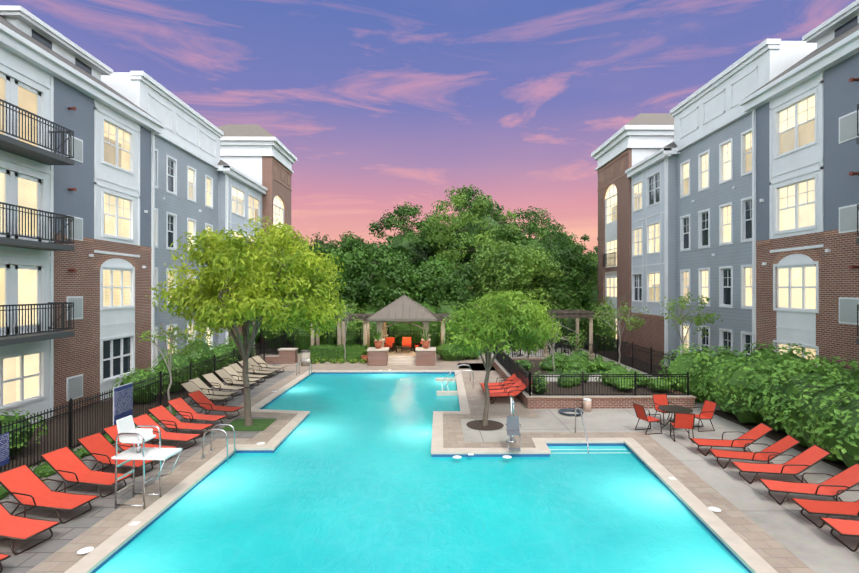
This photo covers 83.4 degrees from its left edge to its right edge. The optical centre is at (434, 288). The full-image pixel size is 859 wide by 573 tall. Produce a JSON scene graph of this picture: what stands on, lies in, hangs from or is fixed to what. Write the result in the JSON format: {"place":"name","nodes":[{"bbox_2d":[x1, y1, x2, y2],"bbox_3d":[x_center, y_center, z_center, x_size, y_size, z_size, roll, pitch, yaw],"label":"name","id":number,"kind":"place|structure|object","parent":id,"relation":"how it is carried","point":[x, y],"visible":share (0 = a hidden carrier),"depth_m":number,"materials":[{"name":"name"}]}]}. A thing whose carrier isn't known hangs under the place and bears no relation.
{"place":"outdoors","nodes":[
{"label":"outdoors","id":0,"kind":"place"},
{"bbox_2d":[95,374,748,572],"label":"pool water","id":1,"kind":"structure","parent":0,"point":[350,474],"depth_m":10.62,"materials":[{"name":"teal liquid"}]},
{"bbox_2d":[2,337,847,471],"bbox_3d":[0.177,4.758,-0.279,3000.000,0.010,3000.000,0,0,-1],"label":"ground","id":2,"kind":"structure","parent":0,"point":[774,435],"depth_m":16.92,"materials":[{"name":"plant"}]},
{"bbox_2d":[0,332,255,455],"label":"shrubs","id":3,"kind":"object","parent":2,"relation":"on","point":[180,361],"visible":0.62,"depth_m":21.47,"materials":[{"name":"green plant"}]},
{"bbox_2d":[0,5,296,422],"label":"building","id":4,"kind":"structure","parent":2,"relation":"on","point":[114,186],"depth_m":20.03,"materials":[{"name":"paint"}]},
{"bbox_2d":[282,252,359,345],"bbox_3d":[-9.953,0.896,40.447,7.881,7.806,7.694,0,0,-1],"label":"woodland tree","id":5,"kind":"object","parent":2,"relation":"on","point":[340,295],"visible":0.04,"depth_m":38.67,"materials":[{"name":"green plant"}]},
{"bbox_2d":[310,314,372,353],"bbox_3d":[-6.470,3.248,33.460,4.750,2.970,2.700,0,0,-1],"label":"pergola","id":6,"kind":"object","parent":2,"relation":"on","point":[341,333],"depth_m":32.65,"materials":[{"name":"beige wood"}]},
{"bbox_2d":[309,231,377,285],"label":"woodland tree","id":7,"kind":"object","parent":2,"relation":"on","point":[348,246],"visible":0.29,"depth_m":42.38,"materials":[{"name":"green plant"}]},
{"bbox_2d":[337,302,362,360],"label":"tree","id":8,"kind":"object","parent":2,"relation":"on","point":[350,311],"visible":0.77,"depth_m":31.14,"materials":[{"name":"green plant"}]},
{"bbox_2d":[260,329,493,353],"bbox_3d":[-4.163,3.828,35.282,17.069,1.810,0.080,0,0,-1],"label":"fence","id":9,"kind":"object","parent":2,"relation":"on","point":[437,334],"visible":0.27,"depth_m":35.25,"materials":[{"name":"black metal"}]},
{"bbox_2d":[332,241,422,309],"bbox_3d":[-4.777,0.313,40.708,8.020,8.960,8.054,0,0,-1],"label":"woodland tree","id":10,"kind":"object","parent":2,"relation":"on","point":[384,278],"visible":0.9,"depth_m":38.62,"materials":[{"name":"green plant"}]},
{"bbox_2d":[367,235,393,246],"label":"woodland tree","id":11,"kind":"object","parent":2,"relation":"on","point":[390,239],"depth_m":58.18,"materials":[{"name":"green plant"}]},
{"bbox_2d":[364,201,463,271],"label":"woodland tree","id":12,"kind":"object","parent":2,"relation":"on","point":[409,240],"visible":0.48,"depth_m":47.90,"materials":[{"name":"green plant"}]},
{"bbox_2d":[245,272,616,350],"bbox_3d":[-0.608,1.907,40.575,34.974,7.626,9.567,0,0,-1],"label":"understory","id":13,"kind":"object","parent":2,"relation":"on","point":[444,306],"visible":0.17,"depth_m":37.51,"materials":[{"name":"green plant"}]},
{"bbox_2d":[26,372,858,572],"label":"pool deck","id":14,"kind":"structure","parent":2,"relation":"on","point":[789,526],"depth_m":12.58,"materials":[{"name":"concrete"}]},
{"bbox_2d":[0,333,286,471],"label":"fence","id":15,"kind":"object","parent":14,"relation":"on","point":[224,357],"visible":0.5,"depth_m":15.15,"materials":[{"name":"black metal"}]},
{"bbox_2d":[0,433,8,466],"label":"no diving sign","id":16,"kind":"object","parent":15,"relation":"attached to","point":[4,449],"visible":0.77,"depth_m":11.74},
{"bbox_2d":[113,382,132,424],"bbox_3d":[-10.527,3.958,16.345,0.050,1.410,1.010,0,0,-1],"label":"pool rules sign","id":17,"kind":"object","parent":15,"relation":"attached to","point":[122,401],"visible":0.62,"depth_m":16.25,"materials":[{"name":"blue plastic"}]},
{"bbox_2d":[137,310,209,412],"bbox_3d":[-9.639,2.772,18.022,2.413,4.033,2.082,0,0,39],"label":"tree","id":18,"kind":"object","parent":14,"relation":"on","point":[172,337],"visible":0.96,"depth_m":17.82,"materials":[{"name":"green plant"}]},
{"bbox_2d":[201,424,235,462],"bbox_3d":[-6.106,4.822,13.712,0.798,1.822,0.600,0,0,-1],"label":"pool ladder","id":19,"kind":"object","parent":14,"relation":"on","point":[211,450],"visible":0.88,"depth_m":13.46,"materials":[{"name":"silver metal"}]},
{"bbox_2d":[146,216,346,425],"bbox_3d":[-6.220,1.169,16.774,6.535,7.244,5.938,0,0,-1],"label":"locust tree","id":20,"kind":"object","parent":14,"relation":"on","point":[229,297],"visible":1,"depth_m":15.43,"materials":[{"name":"green plant"}]},
{"bbox_2d":[296,359,311,377],"bbox_3d":[-7.179,4.822,26.653,0.798,1.822,0.600,0,0,-1],"label":"pool ladder","id":21,"kind":"object","parent":14,"relation":"on","point":[308,364],"visible":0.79,"depth_m":26.88,"materials":[{"name":"silver metal"}]},
{"bbox_2d":[310,358,366,363],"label":"gazebo bed plants","id":22,"kind":"object","parent":14,"relation":"on","point":[333,360],"visible":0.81,"depth_m":30.63,"materials":[{"name":"green plant"}]},
{"bbox_2d":[0,362,815,572],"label":"deck finishes","id":23,"kind":"object","parent":14,"relation":"on","point":[751,545],"visible":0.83,"depth_m":12.69,"materials":[{"name":"stone"}]},
{"bbox_2d":[0,553,10,572],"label":"lounge chair","id":24,"kind":"object","parent":23,"relation":"on","point":[4,557],"visible":1,"depth_m":7.99,"materials":[{"name":"red fabric"}]},
{"bbox_2d":[0,501,60,554],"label":"lounge chair","id":25,"kind":"object","parent":23,"relation":"on","point":[21,528],"visible":1,"depth_m":9.01,"materials":[{"name":"red fabric"}]},
{"bbox_2d":[0,464,98,523],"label":"lounge chair","id":26,"kind":"object","parent":23,"relation":"on","point":[25,484],"visible":0.9,"depth_m":10.18,"materials":[{"name":"red fabric"}]},
{"bbox_2d":[40,446,132,497],"bbox_3d":[-8.174,4.295,11.368,1.932,0.873,0.744,0,0,11],"label":"lounge chair","id":27,"kind":"object","parent":23,"relation":"on","point":[66,463],"visible":0.94,"depth_m":11.38,"materials":[{"name":"red fabric"}]},
{"bbox_2d":[0,404,176,499],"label":"shrubs","id":28,"kind":"object","parent":23,"relation":"on","point":[45,470],"visible":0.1,"depth_m":12.27,"materials":[{"name":"green plant"}]},
{"bbox_2d":[77,432,155,477],"bbox_3d":[-8.188,4.295,12.508,1.932,0.873,0.744,0,0,13],"label":"lounge chair","id":29,"kind":"object","parent":23,"relation":"on","point":[98,446],"visible":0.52,"depth_m":12.50,"materials":[{"name":"red fabric"}]},
{"bbox_2d":[102,424,177,464],"bbox_3d":[-8.181,4.295,13.437,1.932,0.873,0.744,0,0,14],"label":"lounge chair","id":30,"kind":"object","parent":23,"relation":"on","point":[111,432],"visible":0.33,"depth_m":13.45,"materials":[{"name":"red fabric"}]},
{"bbox_2d":[111,415,181,508],"bbox_3d":[-6.313,3.793,10.645,1.191,1.880,0.660,0,0,3],"label":"lifeguard chair","id":31,"kind":"object","parent":23,"relation":"on","point":[128,431],"visible":0.98,"depth_m":10.58,"materials":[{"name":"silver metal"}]},
{"bbox_2d":[133,413,201,450],"bbox_3d":[-8.070,4.295,14.520,1.932,0.873,0.744,0,0,10],"label":"lounge chair","id":32,"kind":"object","parent":23,"relation":"on","point":[145,419],"visible":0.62,"depth_m":14.57,"materials":[{"name":"red fabric"}]},
{"bbox_2d":[147,405,213,438],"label":"lounge chair","id":33,"kind":"object","parent":23,"relation":"on","point":[162,414],"visible":0.88,"depth_m":15.62,"materials":[{"name":"red fabric"}]},
{"bbox_2d":[167,397,226,428],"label":"lounge chair","id":34,"kind":"object","parent":23,"relation":"on","point":[181,406],"visible":0.9,"depth_m":16.74,"materials":[{"name":"red fabric"}]},
{"bbox_2d":[180,381,230,405],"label":"lounge chair","id":35,"kind":"object","parent":23,"relation":"on","point":[190,386],"visible":0.54,"depth_m":19.83,"materials":[{"name":"beige fabric"}]},
{"bbox_2d":[188,377,236,401],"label":"lounge chair","id":36,"kind":"object","parent":23,"relation":"on","point":[200,383],"visible":0.67,"depth_m":20.64,"materials":[{"name":"beige fabric"}]},
{"bbox_2d":[187,390,243,418],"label":"lounge chair","id":37,"kind":"object","parent":23,"relation":"on","point":[199,398],"visible":0.96,"depth_m":17.95,"materials":[{"name":"red fabric"}]},
{"bbox_2d":[202,373,243,395],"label":"lounge chair","id":38,"kind":"object","parent":23,"relation":"on","point":[212,379],"visible":0.92,"depth_m":21.78,"materials":[{"name":"beige fabric"}]},
{"bbox_2d":[214,369,256,389],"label":"lounge chair","id":39,"kind":"object","parent":23,"relation":"on","point":[224,375],"visible":0.79,"depth_m":22.90,"materials":[{"name":"beige fabric"}]},
{"bbox_2d":[221,366,261,386],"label":"lounge chair","id":40,"kind":"object","parent":23,"relation":"on","point":[231,370],"visible":0.62,"depth_m":23.83,"materials":[{"name":"beige fabric"}]},
{"bbox_2d":[228,363,267,382],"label":"lounge chair","id":41,"kind":"object","parent":23,"relation":"on","point":[236,367],"visible":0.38,"depth_m":24.68,"materials":[{"name":"beige fabric"}]},
{"bbox_2d":[237,360,275,378],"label":"lounge chair","id":42,"kind":"object","parent":23,"relation":"on","point":[250,367],"visible":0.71,"depth_m":25.80,"materials":[{"name":"beige fabric"}]},
{"bbox_2d":[248,358,280,375],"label":"lounge chair","id":43,"kind":"object","parent":23,"relation":"on","point":[253,363],"visible":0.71,"depth_m":26.66,"materials":[{"name":"beige fabric"}]},
{"bbox_2d":[251,355,286,372],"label":"lounge chair","id":44,"kind":"object","parent":23,"relation":"on","point":[258,359],"visible":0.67,"depth_m":27.54,"materials":[{"name":"beige fabric"}]},
{"bbox_2d":[300,350,310,365],"bbox_3d":[-7.961,4.258,29.845,0.640,0.950,0.640,0,0,-1],"label":"trash can","id":45,"kind":"object","parent":23,"relation":"on","point":[305,354],"visible":0.85,"depth_m":29.61,"materials":[{"name":"stone"}]},
{"bbox_2d":[361,350,367,362],"bbox_3d":[-4.436,4.283,30.946,0.550,0.900,0.675,0,0,23],"label":"pot","id":46,"kind":"object","parent":23,"relation":"on","point":[364,356],"visible":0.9,"depth_m":30.84,"materials":[{"name":"ceramic"}]},
{"bbox_2d":[479,373,515,385],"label":"lounge chair","id":47,"kind":"object","parent":23,"relation":"on","point":[512,376],"visible":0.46,"depth_m":22.52,"materials":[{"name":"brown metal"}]},
{"bbox_2d":[480,377,518,389],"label":"lounge chair","id":48,"kind":"object","parent":23,"relation":"on","point":[516,379],"visible":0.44,"depth_m":21.74,"materials":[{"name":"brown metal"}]},
{"bbox_2d":[482,378,527,399],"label":"lounge chair","id":49,"kind":"object","parent":23,"relation":"on","point":[515,385],"visible":0.58,"depth_m":20.99,"materials":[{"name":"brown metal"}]},
{"bbox_2d":[484,380,532,403],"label":"lounge chair","id":50,"kind":"object","parent":23,"relation":"on","point":[519,390],"visible":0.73,"depth_m":20.15,"materials":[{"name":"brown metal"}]},
{"bbox_2d":[506,395,520,450],"bbox_3d":[2.347,3.993,14.405,0.430,1.479,1.400,0,0,4],"label":"pool lift","id":51,"kind":"object","parent":23,"relation":"on","point":[512,426],"visible":0.98,"depth_m":14.35,"materials":[{"name":"silver metal"}]},
{"bbox_2d":[442,365,470,383],"bbox_3d":[1.114,4.598,24.632,1.490,1.472,0.040,0,0,-1],"label":"step rail","id":52,"kind":"object","parent":14,"relation":"on","point":[453,369],"visible":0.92,"depth_m":24.62,"materials":[{"name":"silver metal"}]},
{"bbox_2d":[443,370,473,390],"bbox_3d":[1.130,4.598,22.932,1.490,1.472,0.040,0,0,-1],"label":"step rail","id":53,"kind":"object","parent":14,"relation":"on","point":[459,372],"visible":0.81,"depth_m":22.92,"materials":[{"name":"silver metal"}]},
{"bbox_2d":[439,288,561,425],"bbox_3d":[2.278,2.383,17.202,4.255,4.817,3.748,0,0,-1],"label":"locust tree","id":54,"kind":"object","parent":14,"relation":"on","point":[492,321],"visible":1,"depth_m":16.20,"materials":[{"name":"green plant"}]},
{"bbox_2d":[559,408,583,415],"bbox_3d":[5.192,4.678,18.321,0.928,0.104,0.908,0,0,-1],"label":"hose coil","id":55,"kind":"object","parent":14,"relation":"on","point":[562,411],"visible":0.81,"depth_m":18.50,"materials":[{"name":"blue rubber"}]},
{"bbox_2d":[575,407,588,453],"bbox_3d":[4.599,4.619,14.989,0.065,1.632,1.798,0,0,4],"label":"step rail","id":56,"kind":"object","parent":14,"relation":"on","point":[583,426],"visible":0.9,"depth_m":14.89,"materials":[{"name":"silver metal"}]},
{"bbox_2d":[583,398,591,411],"bbox_3d":[5.946,4.503,18.727,0.331,0.460,0.340,0,0,-1],"label":"trash can","id":57,"kind":"object","parent":14,"relation":"on","point":[587,402],"visible":1,"depth_m":18.60,"materials":[{"name":"beige plastic"}]},
{"bbox_2d":[491,357,696,408],"bbox_3d":[6.964,4.503,24.687,6.730,0.460,11.280,0,0,-1],"label":"raised planter","id":58,"kind":"object","parent":14,"relation":"on","point":[575,401],"visible":0.48,"depth_m":19.18,"materials":[{"name":"brick"}]},
{"bbox_2d":[494,346,530,395],"bbox_3d":[3.789,3.808,24.682,0.069,1.010,10.830,0,0,-1],"label":"fence","id":59,"kind":"object","parent":58,"relation":"on","point":[511,366],"visible":0.65,"depth_m":22.85,"materials":[{"name":"black metal"}]},
{"bbox_2d":[501,342,595,357],"bbox_3d":[6.912,3.808,30.087,6.419,1.010,0.080,0,0,-1],"label":"fence planter","id":60,"kind":"object","parent":58,"relation":"on","point":[561,345],"visible":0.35,"depth_m":30.08,"materials":[{"name":"black metal"}]},
{"bbox_2d":[528,313,586,371],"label":"tree","id":61,"kind":"object","parent":58,"relation":"in","point":[570,339],"visible":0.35,"depth_m":24.77,"materials":[{"name":"green plant"}]},
{"bbox_2d":[515,349,674,393],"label":"planter shrubs","id":62,"kind":"object","parent":58,"relation":"on","point":[577,362],"visible":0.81,"depth_m":22.63,"materials":[{"name":"green plant"}]},
{"bbox_2d":[531,371,688,395],"bbox_3d":[7.015,3.808,19.338,6.419,1.010,0.080,0,0,-1],"label":"fence","id":63,"kind":"object","parent":58,"relation":"on","point":[607,376],"visible":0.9,"depth_m":19.33,"materials":[{"name":"black metal"}]},
{"bbox_2d":[633,403,661,434],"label":"patio chair","id":64,"kind":"object","parent":14,"relation":"on","point":[640,411],"visible":1,"depth_m":15.88,"materials":[{"name":"red fabric"}]},
{"bbox_2d":[652,394,677,424],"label":"patio chair","id":65,"kind":"object","parent":14,"relation":"on","point":[660,399],"visible":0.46,"depth_m":17.37,"materials":[{"name":"red fabric"}]},
{"bbox_2d":[658,405,692,431],"bbox_3d":[8.070,4.375,16.148,1.072,0.734,1.072,0,0,-1],"label":"patio table","id":66,"kind":"object","parent":14,"relation":"on","point":[672,409],"visible":0.71,"depth_m":16.06,"materials":[{"name":"brown metal"}]},
{"bbox_2d":[670,412,694,442],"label":"patio chair","id":67,"kind":"object","parent":14,"relation":"on","point":[684,420],"visible":1,"depth_m":14.88,"materials":[{"name":"red fabric"}]},
{"bbox_2d":[692,399,716,431],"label":"patio chair","id":68,"kind":"object","parent":14,"relation":"on","point":[708,410],"visible":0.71,"depth_m":16.27,"materials":[{"name":"red fabric"}]},
{"bbox_2d":[690,422,773,455],"bbox_3d":[8.481,4.295,13.805,1.932,0.873,0.744,0,0,11],"label":"lounge chair","id":69,"kind":"object","parent":14,"relation":"on","point":[757,432],"visible":0.83,"depth_m":13.73,"materials":[{"name":"orange fabric"},{"name":"dark bronze metal"}]},
{"bbox_2d":[709,434,800,468],"bbox_3d":[8.422,4.295,12.757,1.932,0.873,0.744,0,0,16],"label":"lounge chair","id":70,"kind":"object","parent":14,"relation":"on","point":[785,444],"visible":0.94,"depth_m":12.68,"materials":[{"name":"orange sling fabric"},{"name":"dark bronze metal frame"}]},
{"bbox_2d":[731,444,831,483],"bbox_3d":[8.473,4.295,11.855,1.932,0.873,0.744,0,0,11],"label":"lounge chair","id":71,"kind":"object","parent":14,"relation":"on","point":[809,457],"visible":0.9,"depth_m":11.78,"materials":[{"name":"orange sling fabric"},{"name":"dark bronze metal frame"}]},
{"bbox_2d":[758,463,858,504],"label":"lounge chair","id":72,"kind":"object","parent":14,"relation":"on","point":[847,478],"visible":0.92,"depth_m":10.62,"materials":[{"name":"orange sling fabric"},{"name":"dark bronze metal frame"}]},
{"bbox_2d":[790,490,858,527],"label":"lounge chair","id":73,"kind":"object","parent":14,"relation":"on","point":[829,507],"visible":0.98,"depth_m":9.79,"materials":[{"name":"orange sling fabric"},{"name":"dark bronze metal frame"}]},
{"bbox_2d":[819,517,858,551],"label":"lounge chair","id":74,"kind":"object","parent":14,"relation":"on","point":[845,527],"visible":1,"depth_m":9.01,"materials":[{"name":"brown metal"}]},
{"bbox_2d":[405,255,484,312],"bbox_3d":[1.065,0.990,40.966,8.183,7.600,8.311,0,0,-1],"label":"woodland tree","id":75,"kind":"object","parent":2,"relation":"on","point":[437,277],"visible":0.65,"depth_m":38.59,"materials":[{"name":"green plant"}]},
{"bbox_2d":[424,184,522,267],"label":"woodland tree","id":76,"kind":"object","parent":2,"relation":"on","point":[473,228],"visible":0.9,"depth_m":44.69,"materials":[{"name":"green plant"}]},
{"bbox_2d":[447,201,520,288],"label":"woodland tree","id":77,"kind":"object","parent":2,"relation":"on","point":[497,206],"visible":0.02,"depth_m":59.85,"materials":[{"name":"green plant"}]},
{"bbox_2d":[462,239,565,302],"bbox_3d":[6.226,0.241,40.606,9.030,9.113,8.812,0,0,-1],"label":"woodland tree","id":78,"kind":"object","parent":2,"relation":"on","point":[507,266],"visible":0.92,"depth_m":38.76,"materials":[{"name":"green plant"}]},
{"bbox_2d":[487,206,578,265],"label":"woodland tree","id":79,"kind":"object","parent":2,"relation":"on","point":[530,230],"visible":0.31,"depth_m":48.03,"materials":[{"name":"green plant"}]},
{"bbox_2d":[525,226,575,244],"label":"woodland tree","id":80,"kind":"object","parent":2,"relation":"on","point":[541,237],"visible":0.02,"depth_m":58.25,"materials":[{"name":"green plant"}]},
{"bbox_2d":[532,242,597,341],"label":"woodland tree","id":81,"kind":"object","parent":2,"relation":"on","point":[576,271],"visible":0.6,"depth_m":40.44,"materials":[{"name":"green plant"}]},
{"bbox_2d":[561,241,597,282],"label":"woodland tree","id":82,"kind":"object","parent":2,"relation":"on","point":[593,254],"visible":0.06,"depth_m":50.15,"materials":[{"name":"green plant"}]},
{"bbox_2d":[574,234,597,251],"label":"woodland tree","id":83,"kind":"object","parent":2,"relation":"on","point":[585,237],"depth_m":71.17,"materials":[{"name":"green plant"}]},
{"bbox_2d":[584,253,597,283],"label":"woodland tree","id":84,"kind":"object","parent":2,"relation":"on","point":[595,259],"visible":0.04,"depth_m":48.37,"materials":[{"name":"green plant"}]},
{"bbox_2d":[589,300,649,365],"bbox_3d":[11.437,2.743,29.420,3.161,4.089,3.058,0,0,-40],"label":"tree","id":85,"kind":"object","parent":2,"relation":"on","point":[614,315],"visible":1,"depth_m":29.35,"materials":[{"name":"green plant"}]},
{"bbox_2d":[580,331,675,375],"bbox_3d":[11.888,3.953,30.085,0.069,1.560,21.580,0,0,-1],"label":"fence","id":86,"kind":"object","parent":2,"relation":"on","point":[647,353],"depth_m":29.80,"materials":[{"name":"black metal"}]},
{"bbox_2d":[659,292,724,351],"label":"tree","id":87,"kind":"object","parent":2,"relation":"on","point":[695,318],"visible":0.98,"depth_m":24.12,"materials":[{"name":"green plant"}]},
{"bbox_2d":[591,0,858,370],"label":"building","id":88,"kind":"structure","parent":2,"relation":"on","point":[732,191],"depth_m":22.15,"materials":[{"name":"paint"}]},
{"bbox_2d":[656,340,858,466],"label":"shrubs","id":89,"kind":"object","parent":2,"relation":"on","point":[805,402],"visible":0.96,"depth_m":15.24,"materials":[{"name":"green plant"}]},
{"bbox_2d":[0,0,855,288],"label":"sky","id":90,"kind":"structure","parent":0,"point":[380,105],"materials":[{"name":"purple"}]},
{"bbox_2d":[255,346,720,409],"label":"patio","id":91,"kind":"structure","parent":0,"point":[287,356],"depth_m":31.07,"materials":[{"name":"concrete"}]},
{"bbox_2d":[308,344,367,361],"bbox_3d":[-6.281,4.225,31.944,3.856,1.075,1.525,0,0,-1],"label":"hedge","id":92,"kind":"object","parent":91,"relation":"on","point":[328,352],"visible":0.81,"depth_m":31.34,"materials":[{"name":"green plant"}]},
{"bbox_2d":[367,293,436,365],"bbox_3d":[-2.034,2.463,32.338,4.445,4.540,5.372,0,0,-1],"label":"gazebo","id":93,"kind":"object","parent":91,"relation":"on","point":[403,309],"visible":0.92,"depth_m":30.79,"materials":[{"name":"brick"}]},
{"bbox_2d":[372,329,383,348],"bbox_3d":[-3.504,3.055,30.182,0.862,1.356,1.240,0,0,-1],"label":"potted plant","id":94,"kind":"object","parent":93,"relation":"on","point":[378,343],"visible":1,"depth_m":30.14,"materials":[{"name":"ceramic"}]},
{"bbox_2d":[384,337,395,351],"bbox_3d":[-3.103,3.833,33.403,0.740,0.900,0.740,0,0,9],"label":"armchair","id":95,"kind":"object","parent":93,"relation":"on","point":[390,342],"visible":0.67,"depth_m":33.52,"materials":[{"name":"orange fabric"}]},
{"bbox_2d":[395,346,408,351],"bbox_3d":[-2.135,4.083,32.401,0.900,0.400,0.600,0,0,-1],"label":"coffee table","id":96,"kind":"object","parent":93,"relation":"on","point":[396,347],"visible":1,"depth_m":32.58,"materials":[{"name":"wood"}]},
{"bbox_2d":[401,337,411,350],"bbox_3d":[-1.907,3.833,33.613,0.740,0.900,0.740,0,0,-3],"label":"armchair","id":97,"kind":"object","parent":93,"relation":"on","point":[406,341],"visible":0.9,"depth_m":33.74,"materials":[{"name":"fabric"}]},
{"bbox_2d":[414,338,422,351],"bbox_3d":[-0.886,3.833,32.926,0.740,0.900,0.740,0,0,-31],"label":"armchair","id":98,"kind":"object","parent":93,"relation":"on","point":[417,345],"visible":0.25,"depth_m":33.03,"materials":[{"name":"fabric"}]},
{"bbox_2d":[419,330,431,348],"bbox_3d":[-0.551,3.037,30.347,0.889,1.391,1.207,0,0,-21],"label":"potted plant","id":99,"kind":"object","parent":93,"relation":"on","point":[425,343],"visible":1,"depth_m":30.19,"materials":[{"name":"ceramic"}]},
{"bbox_2d":[434,313,457,358],"bbox_3d":[1.479,3.248,33.535,2.950,2.970,2.700,0,0,-1],"label":"pergola","id":100,"kind":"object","parent":91,"relation":"on","point":[441,319],"depth_m":32.66,"materials":[{"name":"beige wood"}]},
{"bbox_2d":[436,341,483,360],"bbox_3d":[1.593,4.116,32.243,3.656,1.471,2.317,0,0,-1],"label":"bush","id":101,"kind":"object","parent":91,"relation":"on","point":[444,353],"visible":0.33,"depth_m":31.65,"materials":[{"name":"green plant"}]},
{"bbox_2d":[508,341,535,356],"bbox_3d":[6.321,4.273,34.382,1.810,0.920,2.091,0,0,-1],"label":"bistro set","id":102,"kind":"object","parent":91,"relation":"on","point":[510,343],"visible":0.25,"depth_m":34.17,"materials":[{"name":"black metal"}]},
{"bbox_2d":[550,339,574,353],"bbox_3d":[9.671,4.273,35.894,2.059,0.920,1.964,0,0,-1],"label":"bistro set","id":103,"kind":"object","parent":91,"relation":"on","point":[569,347],"visible":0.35,"depth_m":35.75,"materials":[{"name":"black metal"}]},
{"bbox_2d":[536,310,601,356],"bbox_3d":[9.436,3.173,35.511,4.400,3.120,4.300,0,0,-1],"label":"pergola","id":104,"kind":"object","parent":91,"relation":"on","point":[577,314],"visible":0.46,"depth_m":33.85,"materials":[{"name":"wood"}]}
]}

